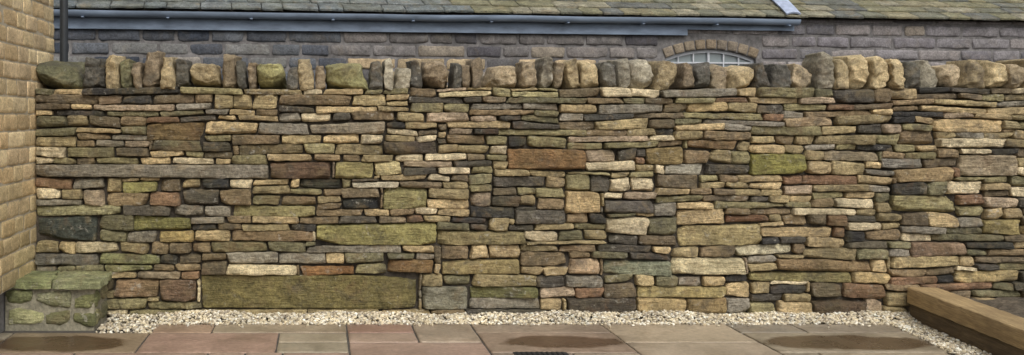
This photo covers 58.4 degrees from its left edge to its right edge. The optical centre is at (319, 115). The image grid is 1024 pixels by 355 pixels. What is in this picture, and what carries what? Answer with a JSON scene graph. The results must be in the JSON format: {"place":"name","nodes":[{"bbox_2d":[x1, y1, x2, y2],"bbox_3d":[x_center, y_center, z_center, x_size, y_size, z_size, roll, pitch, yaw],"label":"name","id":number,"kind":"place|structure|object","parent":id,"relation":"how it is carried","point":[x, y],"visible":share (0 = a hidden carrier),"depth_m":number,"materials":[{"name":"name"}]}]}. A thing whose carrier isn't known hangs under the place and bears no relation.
{"place":"outdoors","nodes":[
{"label":"outdoors","id":0,"kind":"place"},
{"bbox_2d":[0,324,954,354],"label":"paving","id":1,"kind":"structure","parent":0,"point":[504,339],"depth_m":6.28,"materials":[{"name":"stone"}]},
{"bbox_2d":[0,292,4,332],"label":"plinth","id":2,"kind":"structure","parent":1,"relation":"on","point":[2,312],"depth_m":6.58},
{"bbox_2d":[0,0,54,293],"bbox_3d":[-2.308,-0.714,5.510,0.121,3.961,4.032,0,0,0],"label":"wall blocks","id":3,"kind":"structure","parent":2,"relation":"on","point":[8,263],"depth_m":6.66,"materials":[{"name":"stone"}]},
{"bbox_2d":[54,0,1023,21],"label":"roof deck","id":4,"kind":"structure","parent":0,"point":[441,13],"depth_m":10.69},
{"bbox_2d":[54,10,687,35],"bbox_3d":[-0.228,-1.093,10.391,9.594,0.215,0.038,0,0,-7],"label":"fascia board","id":5,"kind":"object","parent":4,"relation":"attached to","point":[76,22],"visible":0.66,"depth_m":10.46,"materials":[{"name":"paint"}]},
{"bbox_2d":[54,9,800,25],"bbox_3d":[0.485,-1.150,10.389,11.010,0.082,0.124,0,0,-7],"label":"gutter","id":6,"kind":"object","parent":5,"relation":"attached to","point":[376,17],"visible":0.95,"depth_m":10.43,"materials":[{"name":"grey metal"}]},
{"bbox_2d":[54,0,1023,20],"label":"roof slates","id":7,"kind":"object","parent":4,"relation":"on","point":[989,10],"visible":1,"depth_m":10.93,"materials":[{"name":"stone"}]},
{"bbox_2d":[772,0,800,14],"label":"lead flashing","id":8,"kind":"object","parent":7,"relation":"attached to","point":[787,7],"visible":1,"depth_m":11.12,"materials":[{"name":"grey metal"}]},
{"bbox_2d":[688,24,793,30],"bbox_3d":[5.241,-1.127,11.026,1.414,0.145,0.033,0,0,-7],"label":"fascia board end","id":9,"kind":"object","parent":4,"relation":"attached to","point":[738,27],"visible":0.56,"depth_m":11.01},
{"bbox_2d":[54,17,1023,88],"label":"wall blocks","id":10,"kind":"structure","parent":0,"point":[326,37],"depth_m":10.75,"materials":[{"name":"grey stone"}]},
{"bbox_2d":[667,59,748,88],"bbox_3d":[4.862,-0.275,11.104,1.204,0.850,0.009,0,0,-7],"label":"window glass","id":11,"kind":"object","parent":10,"relation":"attached to","point":[704,60],"visible":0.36,"depth_m":11.11,"materials":[{"name":"glass"}]},
{"bbox_2d":[706,53,709,61],"bbox_3d":[4.862,-0.318,11.096,0.028,0.935,0.040,0,0,-7],"label":"glazing bar","id":12,"kind":"object","parent":11,"relation":"in","point":[707,57],"visible":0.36,"depth_m":11.08,"materials":[{"name":"white paint"}]},
{"bbox_2d":[673,62,750,63],"bbox_3d":[4.863,-0.655,11.095,1.124,0.018,0.033,0,0,-7],"label":"glazing rail","id":13,"kind":"object","parent":11,"relation":"in","point":[719,62],"visible":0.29,"depth_m":11.10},
{"bbox_2d":[665,50,753,61],"bbox_3d":[4.862,-0.742,11.101,1.204,0.157,0.060,0,0,-7],"label":"window frame","id":14,"kind":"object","parent":10,"relation":"in","point":[714,51],"depth_m":11.09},
{"bbox_2d":[665,30,755,59],"bbox_3d":[4.851,-0.980,11.194,1.204,0.560,0.334,0,0,-7],"label":"mortar above window","id":15,"kind":"object","parent":10,"relation":"attached to","point":[749,40],"visible":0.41,"depth_m":11.04,"materials":[{"name":"grey concrete"}]},
{"bbox_2d":[513,352,568,354],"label":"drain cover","id":16,"kind":"object","parent":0,"point":[540,353],"visible":1,"depth_m":5.91,"materials":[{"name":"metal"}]},
{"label":"ground","id":17,"kind":"structure","parent":0,"visible":0},
{"bbox_2d":[5,270,112,330],"bbox_3d":[-1.995,1.428,6.774,0.745,0.423,0.470,0,0,0],"label":"stone step","id":18,"kind":"object","parent":17,"relation":"on","point":[47,300],"visible":0.93,"depth_m":6.61,"materials":[{"name":"green stone"}]},
{"bbox_2d":[60,0,67,61],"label":"downpipe","id":19,"kind":"object","parent":17,"relation":"on","point":[63,30],"visible":0.19,"depth_m":7.56,"materials":[{"name":"grey metal"}]},
{"bbox_2d":[54,7,664,84],"bbox_3d":[-0.382,0.195,10.588,9.333,2.910,0.334,0,0,-7],"label":"mortar","id":20,"kind":"object","parent":17,"relation":"on","point":[659,46],"depth_m":10.52,"materials":[{"name":"grey concrete"}]},
{"bbox_2d":[35,86,1023,317],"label":"coursed stones","id":21,"kind":"object","parent":17,"relation":"on","point":[237,282],"visible":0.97,"depth_m":7.00,"materials":[{"name":"brown stone"}]},
{"bbox_2d":[36,89,1023,317],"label":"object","id":22,"kind":"object","parent":17,"relation":"on","point":[413,276],"visible":0.22,"depth_m":7.05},
{"bbox_2d":[36,50,1023,90],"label":"coping stones","id":23,"kind":"object","parent":22,"relation":"on","point":[819,70],"visible":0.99,"depth_m":7.02,"materials":[{"name":"beige stone"}]},
{"bbox_2d":[96,309,990,354],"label":"gravel border","id":24,"kind":"object","parent":17,"relation":"on","point":[901,320],"visible":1,"depth_m":6.86,"materials":[{"name":"gravel"}]},
{"bbox_2d":[754,20,1023,63],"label":"mortar","id":25,"kind":"object","parent":17,"relation":"on","point":[759,46],"depth_m":11.30,"materials":[{"name":"grey concrete"}]},
{"bbox_2d":[907,287,1023,354],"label":"timber sleeper planter","id":26,"kind":"object","parent":17,"relation":"on","point":[994,326],"visible":0.99,"depth_m":6.26,"materials":[{"name":"wood"}]}
]}

